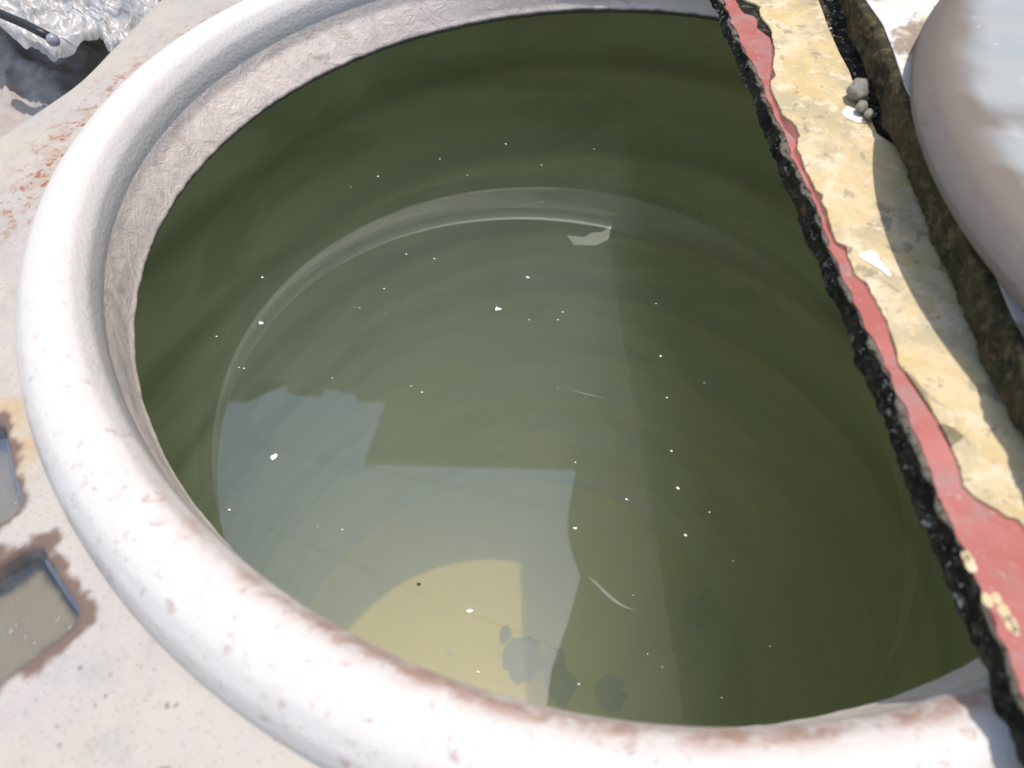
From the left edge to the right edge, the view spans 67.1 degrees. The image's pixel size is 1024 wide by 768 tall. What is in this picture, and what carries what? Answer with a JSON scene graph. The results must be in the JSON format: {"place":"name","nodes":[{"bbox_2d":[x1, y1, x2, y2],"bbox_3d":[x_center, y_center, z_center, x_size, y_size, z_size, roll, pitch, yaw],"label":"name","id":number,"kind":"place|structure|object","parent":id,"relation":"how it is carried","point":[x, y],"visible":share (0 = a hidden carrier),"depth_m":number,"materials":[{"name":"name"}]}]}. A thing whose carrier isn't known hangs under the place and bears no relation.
{"place":"outdoors","nodes":[
{"label":"outdoors","id":0,"kind":"place"},
{"bbox_2d":[270,453,277,460],"bbox_3d":[-0.132,0.040,0.427,0.004,0.001,0.005,12,54,5],"label":"floating flake","id":1,"kind":"object","parent":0,"point":[274,456],"visible":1,"depth_m":0.43,"materials":[{"name":"white"}]},
{"label":"ground","id":2,"kind":"structure","parent":0,"visible":0},
{"bbox_2d":[0,0,1023,767],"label":"water tank","id":3,"kind":"object","parent":2,"relation":"on","point":[184,184],"visible":0.85,"depth_m":0.82,"materials":[{"name":"grey concrete"}]},
{"bbox_2d":[0,436,20,523],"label":"puddle","id":4,"kind":"object","parent":3,"relation":"on","point":[9,509],"visible":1,"depth_m":0.31,"materials":[{"name":"liquid"}]},
{"bbox_2d":[0,559,77,681],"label":"puddle","id":5,"kind":"object","parent":3,"relation":"on","point":[34,602],"visible":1,"depth_m":0.28,"materials":[{"name":"liquid"}]},
{"bbox_2d":[0,0,160,136],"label":"tarpaulin","id":6,"kind":"object","parent":3,"relation":"on","point":[38,74],"visible":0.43,"depth_m":0.59,"materials":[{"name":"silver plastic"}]},
{"bbox_2d":[0,9,59,46],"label":"cord","id":7,"kind":"object","parent":6,"relation":"on","point":[52,39],"visible":1,"depth_m":0.56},
{"bbox_2d":[499,625,510,643],"bbox_3d":[-0.010,0.380,1.175,0.020,0.004,0.030,12,54,5],"label":"algae clump","id":8,"kind":"object","parent":3,"relation":"on","point":[505,635],"visible":1,"depth_m":1.17,"materials":[{"name":"plant"}]},
{"bbox_2d":[502,636,542,683],"bbox_3d":[0.016,0.408,1.150,0.064,0.013,0.069,-10,55,-11],"label":"algae clump","id":9,"kind":"object","parent":3,"relation":"in","point":[522,660],"visible":1,"depth_m":1.15,"materials":[{"name":"plant"}]},
{"bbox_2d":[541,649,565,678],"bbox_3d":[0.061,0.417,1.149,0.039,0.008,0.047,-3,54,-6],"label":"algae clump","id":10,"kind":"object","parent":3,"relation":"in","point":[553,661],"visible":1,"depth_m":1.15,"materials":[{"name":"plant"}]},
{"bbox_2d":[544,667,576,706],"bbox_3d":[0.070,0.440,1.132,0.049,0.009,0.058,12,54,5],"label":"algae clump","id":11,"kind":"object","parent":3,"relation":"on","point":[560,685],"visible":1,"depth_m":1.13,"materials":[{"name":"green plant"}]},
{"bbox_2d":[595,674,628,713],"bbox_3d":[0.145,0.451,1.128,0.048,0.009,0.054,-9,54,-10],"label":"algae clump","id":12,"kind":"object","parent":3,"relation":"on","point":[611,695],"visible":1,"depth_m":1.13,"materials":[{"name":"green plant"}]},
{"bbox_2d":[681,597,706,628],"bbox_3d":[0.286,0.355,1.208,0.040,0.008,0.054,12,54,5],"label":"algae clump","id":13,"kind":"object","parent":3,"relation":"in","point":[693,611],"visible":1,"depth_m":1.21,"materials":[{"name":"green plant"}]},
{"bbox_2d":[710,0,1023,766],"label":"cover slab","id":14,"kind":"object","parent":3,"relation":"on","point":[956,439],"depth_m":0.29,"materials":[{"name":"red paint"}]},
{"bbox_2d":[846,78,869,100],"bbox_3d":[0.163,-0.139,0.364,0.010,0.010,0.015,12,54,5],"label":"pebble","id":15,"kind":"object","parent":14,"relation":"on","point":[857,89],"visible":1,"depth_m":0.36,"materials":[{"name":"stone"}]},
{"bbox_2d":[855,100,867,112],"bbox_3d":[0.162,-0.129,0.358,0.005,0.005,0.008,12,54,5],"label":"pebble","id":16,"kind":"object","parent":14,"relation":"on","point":[861,106],"visible":1,"depth_m":0.36,"materials":[{"name":"stone"}]},
{"bbox_2d":[864,108,874,119],"bbox_3d":[0.164,-0.124,0.355,0.004,0.004,0.006,12,54,5],"label":"pebble","id":17,"kind":"object","parent":14,"relation":"on","point":[869,113],"visible":1,"depth_m":0.35,"materials":[{"name":"stone"}]},
{"bbox_2d":[838,0,1023,438],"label":"cover slab","id":18,"kind":"object","parent":14,"relation":"on","point":[883,35],"depth_m":0.30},
{"bbox_2d":[910,0,1023,308],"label":"round lid","id":19,"kind":"object","parent":18,"relation":"on","point":[967,86],"visible":1,"depth_m":0.28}
]}

